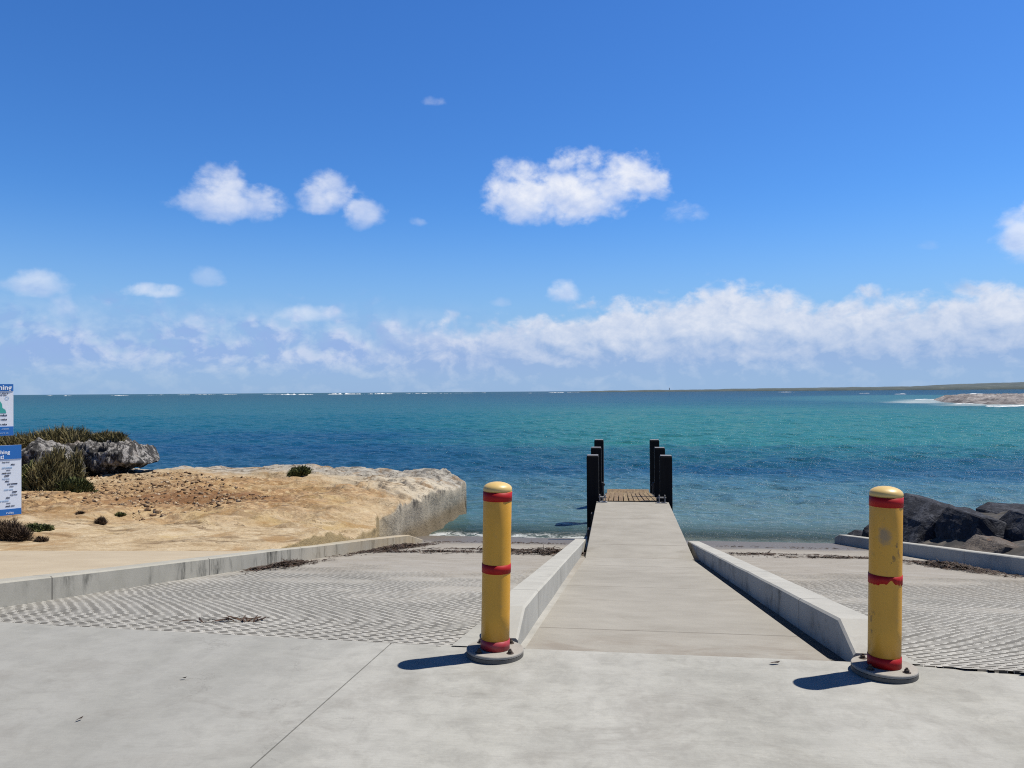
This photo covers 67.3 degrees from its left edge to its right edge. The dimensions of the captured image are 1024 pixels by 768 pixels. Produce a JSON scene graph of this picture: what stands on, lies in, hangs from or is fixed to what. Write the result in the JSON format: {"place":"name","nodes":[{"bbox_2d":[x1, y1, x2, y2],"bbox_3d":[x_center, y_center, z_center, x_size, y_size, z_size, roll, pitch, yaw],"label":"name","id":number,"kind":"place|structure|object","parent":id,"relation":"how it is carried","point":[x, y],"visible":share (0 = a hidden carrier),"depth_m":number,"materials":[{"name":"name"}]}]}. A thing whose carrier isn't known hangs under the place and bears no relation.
{"place":"outdoors","nodes":[
{"label":"outdoors","id":0,"kind":"place"},
{"bbox_2d":[0,551,248,578],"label":"footpath","id":1,"kind":"structure","parent":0,"point":[13,564],"depth_m":8.60,"materials":[{"name":"beige concrete"}]},
{"bbox_2d":[0,384,20,515],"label":"information sign","id":2,"kind":"object","parent":1,"relation":"on","point":[10,479],"visible":1,"depth_m":6.96,"materials":[{"name":"white metal"}]},
{"bbox_2d":[21,470,270,519],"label":"gravel","id":3,"kind":"structure","parent":0,"point":[218,502],"depth_m":19.48,"materials":[{"name":"brown gravel"}]},
{"bbox_2d":[0,623,390,767],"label":"apron pavement","id":4,"kind":"structure","parent":0,"point":[134,698],"depth_m":3.99,"materials":[{"name":"concrete"}]},
{"bbox_2d":[0,464,467,550],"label":"rock platform","id":5,"kind":"object","parent":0,"point":[319,504],"visible":0.69,"depth_m":17.37,"materials":[{"name":"stone"}]},
{"bbox_2d":[0,516,34,541],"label":"bush","id":6,"kind":"object","parent":5,"relation":"on","point":[14,530],"visible":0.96,"depth_m":11.46,"materials":[{"name":"plant"}]},
{"bbox_2d":[21,459,41,490],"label":"bush","id":7,"kind":"object","parent":5,"relation":"on","point":[23,470],"visible":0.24,"depth_m":20.09,"materials":[{"name":"green plant"}]},
{"bbox_2d":[23,522,54,531],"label":"mat plant","id":8,"kind":"object","parent":5,"relation":"on","point":[37,527],"visible":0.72,"depth_m":12.76,"materials":[{"name":"green plant"}]},
{"bbox_2d":[33,535,48,541],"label":"grass tuft","id":9,"kind":"object","parent":5,"relation":"on","point":[41,539],"visible":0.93,"depth_m":11.44,"materials":[{"name":"plant"}]},
{"bbox_2d":[21,437,85,475],"bbox_3d":[-14.267,2.318,23.605,2.053,1.400,1.905,0,-1,8],"label":"rock outcrop","id":10,"kind":"object","parent":5,"relation":"on","point":[39,446],"visible":0.27,"depth_m":23.04,"materials":[{"name":"stone"}]},
{"bbox_2d":[22,443,91,490],"bbox_3d":[-11.947,2.647,20.306,1.221,2.375,1.999,0,-1,8],"label":"bush","id":11,"kind":"object","parent":5,"relation":"on","point":[52,468],"visible":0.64,"depth_m":19.83,"materials":[{"name":"green plant"}]},
{"bbox_2d":[52,476,98,492],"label":"bush","id":12,"kind":"object","parent":5,"relation":"on","point":[76,484],"visible":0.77,"depth_m":19.90,"materials":[{"name":"green plant"}]},
{"bbox_2d":[93,515,109,524],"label":"grass tuft","id":13,"kind":"object","parent":5,"relation":"on","point":[100,520],"visible":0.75,"depth_m":14.72,"materials":[{"name":"plant"}]},
{"bbox_2d":[65,437,159,476],"bbox_3d":[-13.413,2.497,25.549,3.101,1.608,3.088,0,-1,8],"label":"rock outcrop","id":14,"kind":"object","parent":5,"relation":"on","point":[108,457],"visible":0.74,"depth_m":24.65,"materials":[{"name":"stone"}]},
{"bbox_2d":[0,423,94,449],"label":"bush","id":15,"kind":"object","parent":14,"relation":"on","point":[63,435],"visible":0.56,"depth_m":25.75,"materials":[{"name":"green plant"}]},
{"bbox_2d":[90,428,130,441],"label":"bush","id":16,"kind":"object","parent":14,"relation":"on","point":[104,436],"visible":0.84,"depth_m":25.76,"materials":[{"name":"green plant"}]},
{"bbox_2d":[115,511,126,516],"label":"grass tuft","id":17,"kind":"object","parent":5,"relation":"on","point":[119,514],"visible":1,"depth_m":15.93,"materials":[{"name":"green plant"}]},
{"bbox_2d":[286,464,312,476],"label":"bush","id":18,"kind":"object","parent":5,"relation":"on","point":[302,470],"visible":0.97,"depth_m":23.98,"materials":[{"name":"green plant"}]},
{"bbox_2d":[311,528,587,565],"bbox_3d":[-0.078,4.916,25.712,5.900,4.321,29.000,0,-1,8],"label":"boat ramp","id":19,"kind":"object","parent":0,"point":[535,559],"visible":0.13,"depth_m":14.76,"materials":[{"name":"concrete"}]},
{"bbox_2d":[0,560,540,645],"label":"boat ramp grooves","id":20,"kind":"object","parent":19,"relation":"on","point":[423,603],"visible":0.87,"depth_m":6.45,"materials":[{"name":"concrete"}]},
{"bbox_2d":[179,614,269,622],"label":"seaweed","id":21,"kind":"object","parent":20,"relation":"on","point":[244,618],"visible":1,"depth_m":5.52,"materials":[{"name":"brown plant"}]},
{"bbox_2d":[231,559,337,575],"bbox_3d":[-3.076,2.413,10.165,0.525,0.432,2.960,0,-1,12],"label":"seaweed","id":22,"kind":"object","parent":19,"relation":"on","point":[293,562],"visible":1,"depth_m":10.19,"materials":[{"name":"brown plant"}]},
{"bbox_2d":[329,541,450,558],"bbox_3d":[-2.231,3.135,14.697,0.680,0.916,6.136,0,-1,12],"label":"seaweed","id":23,"kind":"object","parent":19,"relation":"on","point":[400,546],"visible":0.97,"depth_m":14.38,"materials":[{"name":"brown plant"}]},
{"bbox_2d":[358,548,525,553],"bbox_3d":[-1.360,2.980,13.730,3.851,0.195,1.022,0,-1,-7],"label":"seaweed","id":24,"kind":"object","parent":19,"relation":"on","point":[433,551],"visible":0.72,"depth_m":13.73,"materials":[{"name":"brown plant"}]},
{"bbox_2d":[452,622,480,645],"bbox_3d":[0.231,2.104,7.875,0.300,0.968,6.500,0,-1,8],"label":"boat ramp margin","id":25,"kind":"object","parent":19,"relation":"on","point":[472,635],"visible":0.06,"depth_m":4.98,"materials":[{"name":"concrete"}]},
{"bbox_2d":[422,546,546,550],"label":"seaweed","id":26,"kind":"object","parent":19,"relation":"on","point":[480,549],"visible":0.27,"depth_m":14.70,"materials":[{"name":"brown plant"}]},
{"bbox_2d":[424,540,587,544],"bbox_3d":[-0.945,3.602,17.529,6.947,0.125,0.866,0,-1,8],"label":"seaweed","id":27,"kind":"object","parent":19,"relation":"on","point":[512,542],"visible":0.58,"depth_m":17.40,"materials":[{"name":"brown plant"}]},
{"bbox_2d":[511,544,585,555],"bbox_3d":[0.639,2.993,13.723,2.357,0.276,1.427,0,-1,8],"label":"seaweed","id":28,"kind":"object","parent":19,"relation":"on","point":[551,551],"visible":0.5,"depth_m":13.64,"materials":[{"name":"brown plant"}]},
{"bbox_2d":[0,0,1023,394],"label":"sky","id":29,"kind":"structure","parent":0,"point":[197,196],"materials":[{"name":"blue"}]},
{"bbox_2d":[1,389,1023,537],"bbox_3d":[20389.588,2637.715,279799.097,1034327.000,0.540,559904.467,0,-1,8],"label":"sea","id":30,"kind":"structure","parent":0,"point":[794,462],"depth_m":60.30,"materials":[{"name":"blue liquid"}]},
{"bbox_2d":[50,392,1023,406],"bbox_3d":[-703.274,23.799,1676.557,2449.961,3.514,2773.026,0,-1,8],"label":"surf","id":31,"kind":"structure","parent":30,"relation":"on","point":[562,392],"depth_m":1884.75,"materials":[{"name":"white liquid"}]},
{"bbox_2d":[607,489,648,501],"bbox_3d":[4.035,4.045,26.666,1.500,0.465,2.605,0,-1,8],"label":"floating pontoon","id":32,"kind":"object","parent":30,"relation":"on","point":[626,491],"visible":0.3,"depth_m":27.34,"materials":[{"name":"brown wood"}]},
{"bbox_2d":[601,492,658,501],"bbox_3d":[3.504,3.443,22.871,1.575,0.858,6.488,0,-1,8],"label":"timber gangway","id":33,"kind":"object","parent":32,"relation":"on","point":[643,497],"visible":0.84,"depth_m":21.87,"materials":[{"name":"brown wood"}]},
{"bbox_2d":[252,643,1023,767],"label":"apron pavement","id":34,"kind":"structure","parent":0,"point":[392,705],"depth_m":3.66,"materials":[{"name":"concrete"}]},
{"bbox_2d":[466,481,523,664],"bbox_3d":[-0.092,1.086,4.538,0.336,1.019,0.336,1,-1,8],"label":"bollard","id":35,"kind":"object","parent":34,"relation":"on","point":[494,644],"visible":1,"depth_m":4.46,"materials":[{"name":"yellow metal"}]},
{"bbox_2d":[851,486,918,683],"bbox_3d":[2.043,1.069,4.211,0.336,1.019,0.336,1,-1,8],"label":"bollard","id":36,"kind":"object","parent":34,"relation":"on","point":[882,661],"visible":1,"depth_m":4.14,"materials":[{"name":"yellow metal"}]},
{"bbox_2d":[581,554,699,560],"bbox_3d":[4.013,5.075,26.228,2.060,3.986,26.750,0,-1,8],"label":"boat ramp","id":37,"kind":"object","parent":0,"point":[695,559],"depth_m":13.33,"materials":[{"name":"concrete"}]},
{"bbox_2d":[521,558,584,647],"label":"gap soil","id":38,"kind":"structure","parent":37,"relation":"on","point":[537,624],"depth_m":6.77,"materials":[{"name":"soil"}]},
{"bbox_2d":[591,447,604,495],"bbox_3d":[2.596,3.632,23.182,0.411,3.461,0.317,0,-1,8],"label":"mooring post","id":39,"kind":"object","parent":37,"relation":"attached to","point":[595,450],"visible":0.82,"depth_m":23.04,"materials":[{"name":"grey wood"}]},
{"bbox_2d":[594,439,603,495],"bbox_3d":[3.011,3.652,26.506,0.321,3.481,0.321,0,-1,8],"label":"mooring post","id":40,"kind":"object","parent":37,"relation":"attached to","point":[598,442],"visible":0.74,"depth_m":26.36,"materials":[{"name":"grey wood"}]},
{"bbox_2d":[584,494,693,559],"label":"jetty","id":41,"kind":"object","parent":37,"relation":"on","point":[634,530],"visible":0.54,"depth_m":15.37,"materials":[{"name":"concrete"}]},
{"bbox_2d":[587,454,602,528],"bbox_3d":[2.170,3.594,20.111,0.411,3.481,0.317,0,-1,8],"label":"mooring post","id":42,"kind":"object","parent":41,"relation":"attached to","point":[592,479],"visible":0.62,"depth_m":19.97,"materials":[{"name":"grey wood"}]},
{"bbox_2d":[656,455,672,510],"bbox_3d":[3.941,3.580,19.866,0.414,3.481,0.323,0,-1,8],"label":"mooring post","id":43,"kind":"object","parent":41,"relation":"attached to","point":[666,490],"visible":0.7,"depth_m":19.72,"materials":[{"name":"grey wood"}]},
{"bbox_2d":[649,439,658,494],"bbox_3d":[4.873,3.637,26.248,0.320,3.481,0.320,0,-1,8],"label":"mooring post","id":44,"kind":"object","parent":37,"relation":"attached to","point":[654,443],"visible":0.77,"depth_m":26.11,"materials":[{"name":"grey wood"}]},
{"bbox_2d":[651,447,664,497],"bbox_3d":[4.365,3.618,22.936,0.411,3.461,0.317,0,-1,8],"label":"mooring post","id":45,"kind":"object","parent":37,"relation":"on","point":[658,452],"visible":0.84,"depth_m":22.80,"materials":[{"name":"grey wood"}]},
{"bbox_2d":[695,561,846,661],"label":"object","id":46,"kind":"structure","parent":37,"relation":"on","point":[818,646],"depth_m":6.10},
{"bbox_2d":[525,557,830,660],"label":"ramp path","id":47,"kind":"structure","parent":0,"point":[656,606],"depth_m":6.05,"materials":[{"name":"concrete"}]},
{"bbox_2d":[580,385,1023,391],"bbox_3d":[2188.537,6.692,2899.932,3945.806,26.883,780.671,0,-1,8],"label":"shore","id":48,"kind":"structure","parent":0,"point":[983,387],"depth_m":2806.29,"materials":[{"name":"beige sand"}]},
{"bbox_2d":[682,531,1023,576],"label":"boat ramp","id":49,"kind":"object","parent":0,"point":[778,543],"visible":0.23,"depth_m":15.07,"materials":[{"name":"concrete"}]},
{"bbox_2d":[687,544,859,549],"bbox_3d":[5.596,3.612,17.041,7.926,0.143,0.918,0,-1,8],"label":"seaweed","id":50,"kind":"object","parent":49,"relation":"on","point":[771,547],"visible":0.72,"depth_m":16.94,"materials":[{"name":"brown plant"}]},
{"bbox_2d":[729,550,867,556],"bbox_3d":[4.770,3.178,14.354,3.611,0.150,1.031,0,-1,8],"label":"seaweed","id":51,"kind":"object","parent":49,"relation":"on","point":[759,553],"visible":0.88,"depth_m":14.33,"materials":[{"name":"brown plant"}]},
{"bbox_2d":[752,554,868,558],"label":"seaweed","id":52,"kind":"object","parent":49,"relation":"on","point":[840,557],"visible":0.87,"depth_m":13.66,"materials":[{"name":"brown plant"}]},
{"bbox_2d":[847,529,862,535],"bbox_3d":[9.375,4.156,20.567,0.933,0.458,0.779,0,-1,0],"label":"boulder","id":53,"kind":"object","parent":49,"relation":"on","point":[856,532],"visible":0.14,"depth_m":20.62,"materials":[{"name":"grey stone"}]},
{"bbox_2d":[770,572,1023,674],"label":"boat ramp grooves","id":54,"kind":"object","parent":49,"relation":"on","point":[973,623],"visible":0.77,"depth_m":6.49,"materials":[{"name":"concrete"}]},
{"bbox_2d":[902,655,919,663],"bbox_3d":[2.611,2.085,7.544,0.265,0.968,6.500,0,-1,8],"label":"boat ramp margin","id":55,"kind":"object","parent":49,"relation":"on","point":[907,659],"visible":0.03,"depth_m":4.41,"materials":[{"name":"concrete"}]},
{"bbox_2d":[835,535,1023,575],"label":"kerb","id":56,"kind":"structure","parent":49,"relation":"on","point":[1010,564],"depth_m":12.58,"materials":[{"name":"concrete"}]},
{"bbox_2d":[903,559,1022,577],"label":"seaweed","id":57,"kind":"object","parent":49,"relation":"on","point":[946,565],"visible":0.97,"depth_m":11.36,"materials":[{"name":"brown plant"}]},
{"bbox_2d":[920,511,1023,555],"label":"sandy terrain","id":58,"kind":"structure","parent":0,"point":[959,543],"depth_m":14.98,"materials":[{"name":"beige sand"}]},
{"bbox_2d":[861,525,868,536],"bbox_3d":[9.416,3.942,19.547,1.000,0.730,1.042,0,-1,0],"label":"boulder","id":59,"kind":"object","parent":58,"relation":"on","point":[865,532],"visible":0.08,"depth_m":19.75,"materials":[{"name":"grey stone"}]},
{"bbox_2d":[903,493,952,542],"bbox_3d":[9.394,3.247,16.966,2.227,1.473,2.120,0,-1,0],"label":"boulder","id":60,"kind":"object","parent":58,"relation":"on","point":[921,515],"visible":0.24,"depth_m":16.45,"materials":[{"name":"grey stone"}]},
{"bbox_2d":[935,506,1005,539],"bbox_3d":[9.346,3.049,15.266,1.427,1.074,1.864,0,-1,0],"label":"boulder","id":61,"kind":"object","parent":58,"relation":"on","point":[954,522],"visible":0.43,"depth_m":15.05,"materials":[{"name":"grey stone"}]},
{"bbox_2d":[959,534,1018,553],"bbox_3d":[8.252,2.903,12.865,1.476,0.639,1.080,0,-1,0],"label":"boulder","id":62,"kind":"object","parent":58,"relation":"on","point":[990,544],"visible":0.44,"depth_m":12.82,"materials":[{"name":"grey stone"}]},
{"bbox_2d":[976,502,1023,513],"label":"boulder","id":63,"kind":"object","parent":58,"relation":"on","point":[992,507],"visible":0.25,"depth_m":18.40,"materials":[{"name":"grey stone"}]},
{"bbox_2d":[999,505,1023,541],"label":"boulder","id":64,"kind":"object","parent":58,"relation":"on","point":[1013,519],"visible":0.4,"depth_m":14.47,"materials":[{"name":"grey stone"}]},
{"bbox_2d":[928,382,1023,385],"bbox_3d":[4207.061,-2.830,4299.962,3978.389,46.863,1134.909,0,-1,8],"label":"hills","id":65,"kind":"structure","parent":0,"point":[1016,383],"depth_m":4193.66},
{"bbox_2d":[934,393,1023,404],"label":"rocky spit","id":66,"kind":"structure","parent":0,"point":[1004,399],"depth_m":217.98,"materials":[{"name":"beige stone"}]},
{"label":"boat ramp base","id":67,"kind":"structure","parent":0,"visible":0},
{"bbox_2d":[0,535,422,607],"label":"kerb","id":68,"kind":"structure","parent":67,"relation":"on","point":[15,591],"depth_m":7.99,"materials":[{"name":"concrete"}]},
{"bbox_2d":[509,539,585,648],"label":"kerb","id":69,"kind":"structure","parent":67,"relation":"on","point":[532,595],"depth_m":6.42,"materials":[{"name":"concrete"}]},
{"bbox_2d":[688,541,867,661],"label":"kerb","id":70,"kind":"structure","parent":67,"relation":"on","point":[840,630],"depth_m":5.87,"materials":[{"name":"concrete"}]}
]}

